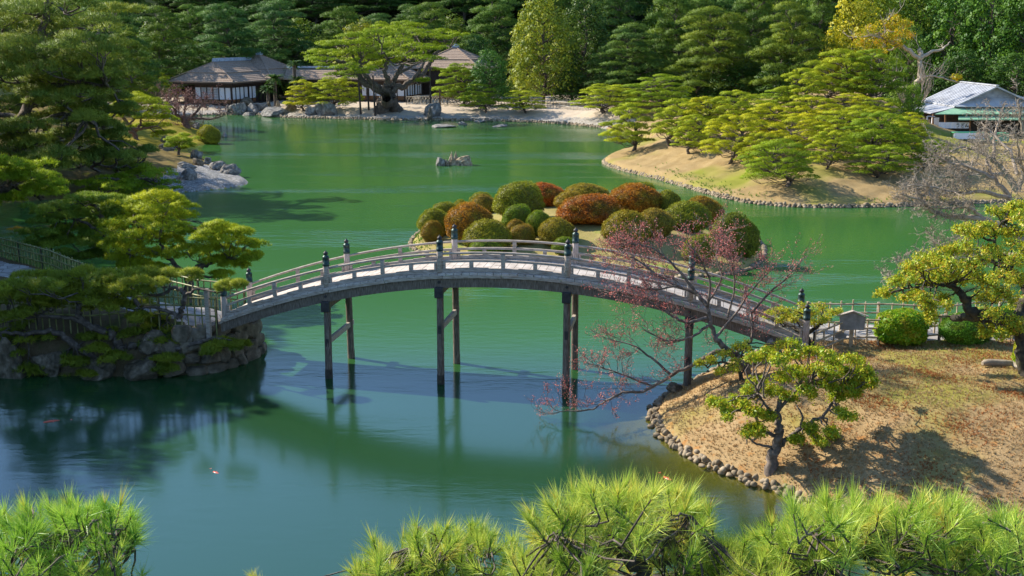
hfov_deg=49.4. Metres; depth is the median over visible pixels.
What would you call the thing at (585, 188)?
round bush
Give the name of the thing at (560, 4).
pine tree
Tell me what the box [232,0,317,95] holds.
pine tree
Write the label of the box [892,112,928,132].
pine tree
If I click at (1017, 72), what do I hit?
broadleaf tree
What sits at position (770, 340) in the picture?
rock
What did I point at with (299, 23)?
broadleaf tree
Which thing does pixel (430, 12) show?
pine tree
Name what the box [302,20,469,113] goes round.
pine tree
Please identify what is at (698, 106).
pine tree
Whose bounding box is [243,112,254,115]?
rock
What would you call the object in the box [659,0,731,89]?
pine tree
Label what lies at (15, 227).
leafy shrub
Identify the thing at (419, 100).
lattice fence
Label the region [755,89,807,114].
pine tree
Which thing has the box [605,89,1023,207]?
hill
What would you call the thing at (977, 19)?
pine tree
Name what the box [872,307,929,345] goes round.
leafy shrub
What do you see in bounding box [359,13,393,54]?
pine tree
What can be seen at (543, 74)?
broadleaf tree
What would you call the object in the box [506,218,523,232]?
round bush
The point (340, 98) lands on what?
pine tree
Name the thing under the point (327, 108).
rock
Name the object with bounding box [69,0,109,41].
pine tree
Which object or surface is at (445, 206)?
round bush
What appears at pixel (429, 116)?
rock
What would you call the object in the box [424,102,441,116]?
rock
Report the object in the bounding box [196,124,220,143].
round bush
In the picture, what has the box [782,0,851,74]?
pine tree
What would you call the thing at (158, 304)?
bamboo fence
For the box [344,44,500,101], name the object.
villa
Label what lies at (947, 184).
bare shrub
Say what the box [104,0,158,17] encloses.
pine tree
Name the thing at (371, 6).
pine tree
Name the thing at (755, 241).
round bush
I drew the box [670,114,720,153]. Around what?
pine tree
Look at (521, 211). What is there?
round bush
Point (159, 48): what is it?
pine tree
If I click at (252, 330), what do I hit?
stone wall
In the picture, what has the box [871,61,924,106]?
broadleaf tree
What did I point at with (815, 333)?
bamboo fence
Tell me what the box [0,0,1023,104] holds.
ground
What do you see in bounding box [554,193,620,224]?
round bush
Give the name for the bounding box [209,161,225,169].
rock
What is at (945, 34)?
broadleaf tree
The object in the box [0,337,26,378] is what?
rock
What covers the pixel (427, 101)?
lattice fence
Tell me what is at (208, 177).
gravel beach
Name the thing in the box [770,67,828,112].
pine tree
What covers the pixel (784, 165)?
pine tree
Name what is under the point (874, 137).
pine tree
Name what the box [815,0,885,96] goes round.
broadleaf tree
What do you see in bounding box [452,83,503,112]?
pine tree
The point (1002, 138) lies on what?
stall table
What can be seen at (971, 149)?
crape myrtle
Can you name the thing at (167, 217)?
pine tree
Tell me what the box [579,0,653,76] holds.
pine tree
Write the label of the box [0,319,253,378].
shrub
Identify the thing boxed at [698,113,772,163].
pine tree
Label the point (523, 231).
round bush
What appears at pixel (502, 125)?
rock
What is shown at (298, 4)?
pine tree
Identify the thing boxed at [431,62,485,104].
pine tree
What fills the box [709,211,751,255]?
round bush
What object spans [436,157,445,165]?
rock
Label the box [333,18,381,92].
broadleaf tree
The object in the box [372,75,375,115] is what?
prop pole
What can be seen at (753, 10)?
pine tree
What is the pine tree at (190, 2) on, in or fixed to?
on the ground at (392, 14)
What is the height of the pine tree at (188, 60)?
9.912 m
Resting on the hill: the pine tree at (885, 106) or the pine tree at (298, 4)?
the pine tree at (885, 106)
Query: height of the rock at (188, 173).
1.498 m
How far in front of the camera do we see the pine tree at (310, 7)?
229.60 m
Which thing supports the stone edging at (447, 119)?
on the beach at (589, 121)
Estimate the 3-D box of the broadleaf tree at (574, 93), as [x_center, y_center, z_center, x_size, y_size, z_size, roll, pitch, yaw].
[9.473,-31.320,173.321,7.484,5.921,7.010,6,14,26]
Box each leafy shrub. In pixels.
[8,225,24,229]
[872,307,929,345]
[937,311,993,345]
[999,305,1014,326]
[1011,342,1016,361]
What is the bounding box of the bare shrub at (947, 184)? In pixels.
[889,157,964,201]
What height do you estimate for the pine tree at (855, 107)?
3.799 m
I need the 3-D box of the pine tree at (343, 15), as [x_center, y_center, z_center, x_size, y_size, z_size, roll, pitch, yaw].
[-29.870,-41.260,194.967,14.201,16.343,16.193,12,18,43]
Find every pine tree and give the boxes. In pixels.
[0,0,54,108]
[0,0,161,178]
[0,2,86,77]
[0,152,69,205]
[0,262,249,359]
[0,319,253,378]
[0,482,157,575]
[8,190,149,267]
[65,162,182,195]
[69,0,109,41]
[73,0,164,90]
[88,7,145,60]
[94,188,271,302]
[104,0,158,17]
[107,31,159,118]
[109,90,180,139]
[131,4,205,100]
[135,55,171,96]
[151,0,177,11]
[153,0,205,6]
[154,72,183,97]
[161,3,212,65]
[163,132,204,154]
[166,43,211,87]
[169,0,237,22]
[174,3,279,70]
[197,15,258,50]
[199,0,267,28]
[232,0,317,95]
[237,0,309,58]
[243,558,912,575]
[264,37,303,90]
[273,0,326,19]
[281,79,320,110]
[283,0,343,26]
[302,4,380,65]
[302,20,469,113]
[303,76,364,107]
[321,19,377,60]
[327,0,415,21]
[331,0,374,13]
[339,508,519,575]
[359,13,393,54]
[373,0,439,12]
[374,37,400,59]
[382,1,468,69]
[385,3,439,62]
[425,0,492,25]
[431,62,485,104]
[445,0,495,6]
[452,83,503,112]
[458,0,532,74]
[474,0,524,17]
[488,460,786,575]
[496,90,547,113]
[511,0,583,16]
[526,0,593,90]
[554,0,620,76]
[558,0,636,28]
[567,83,642,113]
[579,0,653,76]
[583,22,671,95]
[597,102,661,150]
[604,0,660,21]
[618,73,695,108]
[641,0,716,92]
[649,97,706,146]
[657,6,765,108]
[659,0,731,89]
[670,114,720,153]
[677,96,731,134]
[687,0,742,13]
[698,0,764,90]
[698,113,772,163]
[702,89,768,137]
[706,0,801,94]
[724,94,778,124]
[732,131,781,165]
[737,138,821,186]
[737,472,1023,575]
[739,0,803,59]
[739,0,840,90]
[741,102,802,133]
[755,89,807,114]
[760,116,831,156]
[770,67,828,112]
[780,97,849,132]
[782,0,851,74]
[803,130,855,169]
[804,47,882,104]
[805,110,879,151]
[806,1,851,68]
[818,93,874,117]
[832,105,885,138]
[836,48,913,99]
[838,111,921,161]
[843,144,918,177]
[858,97,905,123]
[867,118,916,142]
[873,0,924,52]
[883,116,936,156]
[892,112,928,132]
[905,139,957,168]
[909,0,965,16]
[949,0,1002,74]
[974,0,1023,72]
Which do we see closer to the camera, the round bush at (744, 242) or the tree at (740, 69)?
the round bush at (744, 242)
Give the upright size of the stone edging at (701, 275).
0.440 m
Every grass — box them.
[413,156,965,273]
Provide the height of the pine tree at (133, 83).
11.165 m
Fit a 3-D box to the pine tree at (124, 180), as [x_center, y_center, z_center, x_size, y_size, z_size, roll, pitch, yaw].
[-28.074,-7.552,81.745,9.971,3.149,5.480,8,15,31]
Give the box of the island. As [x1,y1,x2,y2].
[413,195,761,274]
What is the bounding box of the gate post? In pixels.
[204,288,211,341]
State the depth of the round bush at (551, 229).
59.41 m
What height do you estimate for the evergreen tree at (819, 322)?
2.214 m
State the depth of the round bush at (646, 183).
71.34 m
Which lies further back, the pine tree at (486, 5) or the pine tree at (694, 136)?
the pine tree at (486, 5)
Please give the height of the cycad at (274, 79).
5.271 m
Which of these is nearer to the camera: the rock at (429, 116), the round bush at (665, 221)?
the round bush at (665, 221)
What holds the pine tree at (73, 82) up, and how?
on the bank at (166, 159)
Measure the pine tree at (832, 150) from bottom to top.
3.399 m
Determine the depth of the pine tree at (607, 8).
227.76 m
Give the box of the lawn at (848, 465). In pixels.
[652,295,1023,544]
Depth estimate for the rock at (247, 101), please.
172.95 m
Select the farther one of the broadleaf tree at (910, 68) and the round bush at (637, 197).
the broadleaf tree at (910, 68)
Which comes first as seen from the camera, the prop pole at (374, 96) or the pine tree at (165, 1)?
the prop pole at (374, 96)
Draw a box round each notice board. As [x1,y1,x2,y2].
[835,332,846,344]
[837,310,868,345]
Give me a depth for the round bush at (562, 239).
58.43 m
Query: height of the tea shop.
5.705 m
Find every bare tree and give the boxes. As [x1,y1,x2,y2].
[142,80,184,113]
[154,84,234,128]
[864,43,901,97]
[897,57,934,114]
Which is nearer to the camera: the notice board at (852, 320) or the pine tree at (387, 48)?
the notice board at (852, 320)
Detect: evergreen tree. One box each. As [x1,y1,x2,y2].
[693,336,786,380]
[704,335,880,476]
[758,299,843,345]
[871,198,1023,376]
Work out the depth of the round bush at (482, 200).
67.70 m
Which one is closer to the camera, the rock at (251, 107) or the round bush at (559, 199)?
the round bush at (559, 199)
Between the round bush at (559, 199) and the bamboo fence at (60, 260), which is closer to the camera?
the bamboo fence at (60, 260)
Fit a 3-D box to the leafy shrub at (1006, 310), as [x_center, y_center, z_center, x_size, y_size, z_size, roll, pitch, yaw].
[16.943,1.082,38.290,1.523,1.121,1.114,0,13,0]
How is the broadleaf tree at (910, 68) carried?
on the hill
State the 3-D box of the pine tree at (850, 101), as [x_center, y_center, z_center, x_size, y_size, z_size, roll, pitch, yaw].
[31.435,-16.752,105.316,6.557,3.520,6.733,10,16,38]
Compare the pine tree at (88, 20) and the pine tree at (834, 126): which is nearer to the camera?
the pine tree at (834, 126)
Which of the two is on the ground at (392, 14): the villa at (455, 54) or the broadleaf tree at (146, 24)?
the broadleaf tree at (146, 24)
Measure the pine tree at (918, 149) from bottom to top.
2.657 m
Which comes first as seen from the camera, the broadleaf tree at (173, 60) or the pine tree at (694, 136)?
the pine tree at (694, 136)
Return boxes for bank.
[0,96,208,202]
[0,257,240,376]
[91,118,205,152]
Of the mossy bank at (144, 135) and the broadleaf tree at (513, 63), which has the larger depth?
the broadleaf tree at (513, 63)
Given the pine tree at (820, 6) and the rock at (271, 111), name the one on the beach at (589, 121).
the rock at (271, 111)
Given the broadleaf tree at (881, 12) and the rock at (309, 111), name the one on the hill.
the broadleaf tree at (881, 12)
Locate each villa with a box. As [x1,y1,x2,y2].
[167,52,288,104]
[283,66,355,100]
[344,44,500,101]
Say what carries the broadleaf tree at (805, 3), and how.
on the ground at (392, 14)
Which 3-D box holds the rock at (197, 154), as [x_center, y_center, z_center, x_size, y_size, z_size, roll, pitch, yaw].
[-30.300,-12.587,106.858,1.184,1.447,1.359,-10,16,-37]
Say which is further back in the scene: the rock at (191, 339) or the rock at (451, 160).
the rock at (451, 160)
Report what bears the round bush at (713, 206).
on the island
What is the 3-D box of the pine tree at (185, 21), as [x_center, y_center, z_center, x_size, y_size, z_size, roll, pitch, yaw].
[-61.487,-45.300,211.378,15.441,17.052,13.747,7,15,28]
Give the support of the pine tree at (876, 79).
on the hill
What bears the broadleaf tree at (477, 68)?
on the court
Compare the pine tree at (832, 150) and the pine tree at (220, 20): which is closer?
the pine tree at (832, 150)
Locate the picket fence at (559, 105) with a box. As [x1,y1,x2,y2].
[486,97,588,110]
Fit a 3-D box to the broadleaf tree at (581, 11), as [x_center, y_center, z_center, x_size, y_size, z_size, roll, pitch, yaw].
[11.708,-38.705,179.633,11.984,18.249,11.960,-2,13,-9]
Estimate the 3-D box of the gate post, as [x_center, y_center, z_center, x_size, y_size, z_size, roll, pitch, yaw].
[-10.931,1.103,40.050,0.150,2.200,0.150,2,13,9]
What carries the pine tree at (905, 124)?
on the hill
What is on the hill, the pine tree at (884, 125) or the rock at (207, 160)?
the pine tree at (884, 125)
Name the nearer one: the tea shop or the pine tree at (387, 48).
the tea shop
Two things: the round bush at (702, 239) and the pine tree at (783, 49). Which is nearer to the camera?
the round bush at (702, 239)
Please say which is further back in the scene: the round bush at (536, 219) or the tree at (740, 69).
the tree at (740, 69)
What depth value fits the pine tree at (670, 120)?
102.32 m
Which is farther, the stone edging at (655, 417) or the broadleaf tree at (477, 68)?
the broadleaf tree at (477, 68)
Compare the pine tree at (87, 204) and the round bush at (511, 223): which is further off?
the round bush at (511, 223)
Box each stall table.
[950,131,983,139]
[980,132,1009,142]
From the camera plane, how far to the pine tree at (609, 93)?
148.28 m
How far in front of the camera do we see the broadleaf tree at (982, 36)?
154.65 m
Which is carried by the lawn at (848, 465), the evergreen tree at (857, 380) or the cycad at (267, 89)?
the evergreen tree at (857, 380)
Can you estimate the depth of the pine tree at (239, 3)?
227.70 m
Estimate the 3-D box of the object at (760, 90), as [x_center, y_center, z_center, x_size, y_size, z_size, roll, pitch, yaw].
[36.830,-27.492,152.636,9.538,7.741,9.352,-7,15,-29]
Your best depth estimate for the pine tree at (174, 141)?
106.15 m
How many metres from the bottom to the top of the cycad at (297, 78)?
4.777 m
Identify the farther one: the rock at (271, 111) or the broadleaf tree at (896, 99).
the rock at (271, 111)
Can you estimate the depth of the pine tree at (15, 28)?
126.21 m
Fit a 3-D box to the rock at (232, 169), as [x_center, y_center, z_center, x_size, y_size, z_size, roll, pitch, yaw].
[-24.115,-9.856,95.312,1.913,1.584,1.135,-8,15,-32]
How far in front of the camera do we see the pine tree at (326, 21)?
211.96 m
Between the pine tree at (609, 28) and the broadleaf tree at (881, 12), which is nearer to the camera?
the broadleaf tree at (881, 12)
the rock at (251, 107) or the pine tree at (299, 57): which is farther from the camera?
the pine tree at (299, 57)
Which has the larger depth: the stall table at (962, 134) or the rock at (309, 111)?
the rock at (309, 111)
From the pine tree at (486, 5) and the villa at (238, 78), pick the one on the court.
the villa at (238, 78)
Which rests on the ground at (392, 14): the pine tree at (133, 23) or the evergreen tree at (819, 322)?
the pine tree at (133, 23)
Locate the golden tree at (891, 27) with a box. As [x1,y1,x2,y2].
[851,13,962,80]
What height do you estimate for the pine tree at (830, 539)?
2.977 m
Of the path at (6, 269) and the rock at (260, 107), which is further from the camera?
the rock at (260, 107)
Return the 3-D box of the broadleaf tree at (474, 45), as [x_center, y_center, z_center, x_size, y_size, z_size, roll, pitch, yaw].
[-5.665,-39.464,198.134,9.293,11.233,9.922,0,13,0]
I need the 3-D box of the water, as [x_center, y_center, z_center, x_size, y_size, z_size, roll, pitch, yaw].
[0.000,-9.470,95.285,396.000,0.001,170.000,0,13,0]
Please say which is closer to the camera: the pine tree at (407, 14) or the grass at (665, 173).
the grass at (665, 173)
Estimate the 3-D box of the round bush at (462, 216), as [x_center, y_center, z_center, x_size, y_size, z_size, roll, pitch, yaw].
[-2.397,-3.774,62.385,2.650,2.353,2.566,12,18,43]
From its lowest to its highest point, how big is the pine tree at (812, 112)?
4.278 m
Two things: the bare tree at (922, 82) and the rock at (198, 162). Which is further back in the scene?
the bare tree at (922, 82)
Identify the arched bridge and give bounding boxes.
[220,223,810,391]
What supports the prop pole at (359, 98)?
on the beach at (589, 121)
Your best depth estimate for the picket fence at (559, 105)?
166.12 m
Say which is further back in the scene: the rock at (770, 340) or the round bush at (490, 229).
the round bush at (490, 229)
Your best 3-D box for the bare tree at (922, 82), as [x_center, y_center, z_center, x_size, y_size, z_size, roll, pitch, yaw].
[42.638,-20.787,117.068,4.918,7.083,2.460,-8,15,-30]
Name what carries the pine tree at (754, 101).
on the hill
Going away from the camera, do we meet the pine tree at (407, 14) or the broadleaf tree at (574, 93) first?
the broadleaf tree at (574, 93)
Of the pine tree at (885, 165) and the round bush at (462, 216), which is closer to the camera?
the round bush at (462, 216)
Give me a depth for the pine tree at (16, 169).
56.68 m
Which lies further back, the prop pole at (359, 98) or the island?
the prop pole at (359, 98)
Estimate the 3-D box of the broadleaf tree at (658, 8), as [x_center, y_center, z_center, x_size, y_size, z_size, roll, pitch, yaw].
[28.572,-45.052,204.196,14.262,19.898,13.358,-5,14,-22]
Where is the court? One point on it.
(410, 109)
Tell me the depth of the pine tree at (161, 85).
165.49 m
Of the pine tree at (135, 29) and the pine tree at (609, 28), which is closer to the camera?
the pine tree at (135, 29)
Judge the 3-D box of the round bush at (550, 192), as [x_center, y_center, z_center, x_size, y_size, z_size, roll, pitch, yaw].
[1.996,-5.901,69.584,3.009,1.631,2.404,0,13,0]
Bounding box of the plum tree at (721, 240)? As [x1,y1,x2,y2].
[524,196,827,417]
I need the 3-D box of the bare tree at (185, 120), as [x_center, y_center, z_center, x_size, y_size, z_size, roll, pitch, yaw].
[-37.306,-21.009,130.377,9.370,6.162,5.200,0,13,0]
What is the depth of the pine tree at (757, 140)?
87.65 m
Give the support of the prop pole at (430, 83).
on the court
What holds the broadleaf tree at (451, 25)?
on the ground at (392, 14)
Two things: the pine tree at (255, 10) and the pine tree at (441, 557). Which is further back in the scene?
the pine tree at (255, 10)
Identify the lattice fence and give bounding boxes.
[406,96,468,104]
[413,95,456,102]
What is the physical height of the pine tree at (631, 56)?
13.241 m
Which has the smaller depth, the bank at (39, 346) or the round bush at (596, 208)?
the bank at (39, 346)
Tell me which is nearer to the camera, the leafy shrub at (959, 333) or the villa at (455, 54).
the leafy shrub at (959, 333)
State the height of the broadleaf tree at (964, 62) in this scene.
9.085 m
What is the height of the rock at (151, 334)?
1.060 m
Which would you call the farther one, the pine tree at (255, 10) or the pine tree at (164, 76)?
the pine tree at (255, 10)
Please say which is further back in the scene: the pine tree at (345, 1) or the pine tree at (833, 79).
the pine tree at (345, 1)
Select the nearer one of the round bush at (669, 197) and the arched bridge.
the arched bridge
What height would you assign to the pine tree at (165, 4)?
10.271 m
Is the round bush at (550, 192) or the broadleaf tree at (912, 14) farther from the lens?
the broadleaf tree at (912, 14)
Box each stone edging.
[177,112,604,127]
[408,229,766,277]
[602,158,1020,207]
[646,346,846,511]
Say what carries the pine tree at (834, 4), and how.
on the ground at (392, 14)
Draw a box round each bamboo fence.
[0,237,245,310]
[0,293,217,336]
[807,298,1020,332]
[813,314,1013,350]
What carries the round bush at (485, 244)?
on the island
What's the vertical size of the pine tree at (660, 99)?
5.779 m
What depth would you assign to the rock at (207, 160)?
101.74 m
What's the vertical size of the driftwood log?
0.321 m
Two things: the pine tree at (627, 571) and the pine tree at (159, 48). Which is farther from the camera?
the pine tree at (159, 48)
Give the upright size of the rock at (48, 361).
1.043 m
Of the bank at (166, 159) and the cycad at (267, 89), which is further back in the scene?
the cycad at (267, 89)
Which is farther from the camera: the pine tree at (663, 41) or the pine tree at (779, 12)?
the pine tree at (779, 12)
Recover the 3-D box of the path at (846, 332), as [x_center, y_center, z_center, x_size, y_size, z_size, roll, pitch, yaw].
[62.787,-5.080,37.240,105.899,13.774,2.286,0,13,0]
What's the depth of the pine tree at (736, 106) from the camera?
99.83 m
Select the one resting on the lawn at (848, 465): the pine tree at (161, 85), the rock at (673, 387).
the rock at (673, 387)
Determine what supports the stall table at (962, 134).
on the hill
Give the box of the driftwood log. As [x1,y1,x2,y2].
[981,359,1016,367]
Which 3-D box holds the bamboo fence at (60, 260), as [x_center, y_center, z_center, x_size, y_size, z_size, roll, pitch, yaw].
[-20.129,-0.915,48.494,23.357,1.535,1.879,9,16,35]
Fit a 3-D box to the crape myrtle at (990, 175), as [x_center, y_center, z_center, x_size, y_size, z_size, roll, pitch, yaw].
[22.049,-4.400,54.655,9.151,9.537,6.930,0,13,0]
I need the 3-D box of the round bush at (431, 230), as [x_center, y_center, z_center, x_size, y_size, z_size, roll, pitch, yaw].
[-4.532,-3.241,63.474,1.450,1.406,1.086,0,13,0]
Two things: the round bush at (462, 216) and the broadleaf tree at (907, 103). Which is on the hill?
the broadleaf tree at (907, 103)
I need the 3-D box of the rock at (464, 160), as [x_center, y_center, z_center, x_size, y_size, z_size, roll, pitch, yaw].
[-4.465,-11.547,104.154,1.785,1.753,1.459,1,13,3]
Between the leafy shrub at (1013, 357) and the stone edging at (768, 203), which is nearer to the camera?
the leafy shrub at (1013, 357)
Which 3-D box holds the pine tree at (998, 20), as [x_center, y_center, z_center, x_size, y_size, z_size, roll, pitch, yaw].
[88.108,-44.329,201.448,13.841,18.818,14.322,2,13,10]
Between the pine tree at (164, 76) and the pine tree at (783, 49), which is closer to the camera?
the pine tree at (783, 49)
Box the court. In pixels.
[58,95,634,123]
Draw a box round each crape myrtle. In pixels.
[873,98,1023,287]
[918,78,1023,192]
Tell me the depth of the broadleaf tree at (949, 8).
159.80 m
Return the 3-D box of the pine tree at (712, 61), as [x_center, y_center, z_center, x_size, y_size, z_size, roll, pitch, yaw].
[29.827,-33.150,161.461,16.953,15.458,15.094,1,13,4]
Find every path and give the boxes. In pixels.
[0,261,221,325]
[809,323,1014,340]
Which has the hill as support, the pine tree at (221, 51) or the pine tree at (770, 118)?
the pine tree at (770, 118)
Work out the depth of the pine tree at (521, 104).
157.86 m
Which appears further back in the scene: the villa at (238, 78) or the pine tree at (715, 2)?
the pine tree at (715, 2)
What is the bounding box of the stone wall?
[140,317,266,376]
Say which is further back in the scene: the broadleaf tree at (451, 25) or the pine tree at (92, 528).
the broadleaf tree at (451, 25)
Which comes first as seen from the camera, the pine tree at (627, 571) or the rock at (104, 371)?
the pine tree at (627, 571)
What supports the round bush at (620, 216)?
on the island
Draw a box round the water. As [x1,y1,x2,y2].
[0,115,1023,575]
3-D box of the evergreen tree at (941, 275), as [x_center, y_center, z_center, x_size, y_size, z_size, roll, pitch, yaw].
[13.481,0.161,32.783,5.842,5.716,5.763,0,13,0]
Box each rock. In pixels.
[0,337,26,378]
[31,351,63,376]
[80,357,115,380]
[123,357,157,380]
[138,329,165,354]
[158,143,174,150]
[176,167,196,180]
[176,335,193,351]
[177,161,196,168]
[190,150,202,158]
[192,122,199,128]
[192,158,203,165]
[204,157,211,163]
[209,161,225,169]
[220,164,240,174]
[228,103,246,114]
[240,97,253,106]
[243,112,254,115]
[246,103,258,114]
[254,104,267,110]
[261,107,288,116]
[282,104,296,111]
[305,107,316,115]
[314,102,337,115]
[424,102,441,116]
[427,107,432,119]
[432,124,456,127]
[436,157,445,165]
[448,152,455,164]
[455,155,472,165]
[492,124,507,126]
[666,382,682,392]
[764,338,782,353]
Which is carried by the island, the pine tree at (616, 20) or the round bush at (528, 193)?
the round bush at (528, 193)
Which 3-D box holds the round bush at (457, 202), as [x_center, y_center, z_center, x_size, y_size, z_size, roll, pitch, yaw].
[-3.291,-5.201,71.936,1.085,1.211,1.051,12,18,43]
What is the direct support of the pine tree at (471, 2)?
on the ground at (392, 14)
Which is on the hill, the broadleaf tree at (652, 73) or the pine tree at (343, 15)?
the broadleaf tree at (652, 73)
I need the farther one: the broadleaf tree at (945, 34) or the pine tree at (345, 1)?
the pine tree at (345, 1)
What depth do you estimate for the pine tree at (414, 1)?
234.65 m
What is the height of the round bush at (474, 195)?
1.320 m
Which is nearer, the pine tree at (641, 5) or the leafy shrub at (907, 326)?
the leafy shrub at (907, 326)
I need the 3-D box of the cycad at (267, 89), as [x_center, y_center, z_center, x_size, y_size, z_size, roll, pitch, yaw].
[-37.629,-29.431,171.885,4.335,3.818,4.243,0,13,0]
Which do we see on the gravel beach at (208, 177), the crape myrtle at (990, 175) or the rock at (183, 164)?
the rock at (183, 164)
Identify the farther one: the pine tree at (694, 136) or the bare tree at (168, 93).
the bare tree at (168, 93)
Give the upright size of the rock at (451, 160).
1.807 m
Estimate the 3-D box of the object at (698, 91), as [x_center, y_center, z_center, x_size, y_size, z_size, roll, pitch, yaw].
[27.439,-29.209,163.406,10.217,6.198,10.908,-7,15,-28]
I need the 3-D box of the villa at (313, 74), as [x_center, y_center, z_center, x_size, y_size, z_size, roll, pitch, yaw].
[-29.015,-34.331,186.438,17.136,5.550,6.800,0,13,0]
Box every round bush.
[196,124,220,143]
[416,207,446,234]
[420,220,444,241]
[433,201,453,212]
[444,201,494,239]
[453,199,464,205]
[462,218,512,251]
[467,237,502,251]
[468,191,492,202]
[471,193,494,212]
[491,180,545,215]
[501,203,530,225]
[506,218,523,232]
[509,223,536,244]
[525,209,549,234]
[536,181,563,206]
[537,216,574,245]
[551,236,572,254]
[553,190,580,210]
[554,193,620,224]
[564,182,609,195]
[600,209,651,247]
[608,182,662,212]
[639,181,654,188]
[639,207,676,237]
[658,189,680,209]
[664,200,712,232]
[681,233,717,261]
[685,195,724,225]
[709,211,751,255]
[739,219,760,257]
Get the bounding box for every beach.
[147,165,247,193]
[173,110,620,128]
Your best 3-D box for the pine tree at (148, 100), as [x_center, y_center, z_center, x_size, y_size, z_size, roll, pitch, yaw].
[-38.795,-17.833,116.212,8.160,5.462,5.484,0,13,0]
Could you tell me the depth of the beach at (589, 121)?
158.80 m
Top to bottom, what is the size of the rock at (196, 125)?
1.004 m
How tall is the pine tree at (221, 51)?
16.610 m
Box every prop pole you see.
[358,81,361,113]
[367,88,369,109]
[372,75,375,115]
[429,63,430,103]
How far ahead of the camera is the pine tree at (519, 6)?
227.69 m
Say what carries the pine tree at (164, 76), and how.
on the court
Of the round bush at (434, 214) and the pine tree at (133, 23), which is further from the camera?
the pine tree at (133, 23)
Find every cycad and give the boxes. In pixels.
[254,85,280,101]
[261,74,289,105]
[283,60,305,97]
[283,75,311,90]
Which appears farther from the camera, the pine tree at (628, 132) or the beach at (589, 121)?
the beach at (589, 121)
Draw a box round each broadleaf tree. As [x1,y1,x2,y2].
[130,16,183,67]
[163,44,184,89]
[270,16,332,88]
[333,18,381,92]
[425,13,473,52]
[463,34,503,87]
[464,49,517,106]
[504,10,551,92]
[508,0,581,103]
[546,0,620,95]
[549,68,593,103]
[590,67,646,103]
[624,69,684,100]
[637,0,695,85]
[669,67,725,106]
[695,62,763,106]
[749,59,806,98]
[761,0,829,60]
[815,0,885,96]
[836,0,905,80]
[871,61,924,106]
[881,22,932,103]
[882,0,952,95]
[885,82,924,114]
[900,81,926,118]
[912,0,991,94]
[925,11,965,68]
[926,49,996,107]
[936,0,1023,89]
[977,0,1023,95]
[979,52,1023,96]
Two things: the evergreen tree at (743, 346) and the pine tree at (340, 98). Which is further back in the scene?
the pine tree at (340, 98)
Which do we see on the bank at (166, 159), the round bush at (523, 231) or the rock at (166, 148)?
the rock at (166, 148)
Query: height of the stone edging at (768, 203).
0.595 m
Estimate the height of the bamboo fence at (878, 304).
1.354 m
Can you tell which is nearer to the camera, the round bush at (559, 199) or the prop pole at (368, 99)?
the round bush at (559, 199)
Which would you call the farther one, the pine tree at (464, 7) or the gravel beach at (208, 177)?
the pine tree at (464, 7)
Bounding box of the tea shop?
[902,81,1023,136]
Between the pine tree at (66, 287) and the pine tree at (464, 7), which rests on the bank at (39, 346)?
the pine tree at (66, 287)
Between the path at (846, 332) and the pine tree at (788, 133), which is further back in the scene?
the pine tree at (788, 133)
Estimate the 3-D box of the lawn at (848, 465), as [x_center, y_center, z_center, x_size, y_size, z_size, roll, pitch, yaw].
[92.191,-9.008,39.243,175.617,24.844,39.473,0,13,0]
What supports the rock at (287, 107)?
on the beach at (589, 121)
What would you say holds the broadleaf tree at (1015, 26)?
on the hill
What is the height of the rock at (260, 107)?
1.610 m
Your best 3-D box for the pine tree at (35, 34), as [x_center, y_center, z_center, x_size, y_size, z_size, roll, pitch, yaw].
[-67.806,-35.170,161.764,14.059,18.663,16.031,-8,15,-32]
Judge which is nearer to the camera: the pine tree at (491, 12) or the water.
the water
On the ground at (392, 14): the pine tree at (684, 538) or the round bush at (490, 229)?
the pine tree at (684, 538)
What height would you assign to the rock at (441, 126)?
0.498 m
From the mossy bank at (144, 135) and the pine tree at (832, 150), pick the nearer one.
the pine tree at (832, 150)
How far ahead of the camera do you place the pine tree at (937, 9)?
225.63 m
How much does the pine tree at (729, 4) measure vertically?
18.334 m
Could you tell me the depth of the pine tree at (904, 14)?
202.10 m
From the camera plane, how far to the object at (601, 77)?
168.09 m
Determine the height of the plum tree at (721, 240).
7.123 m

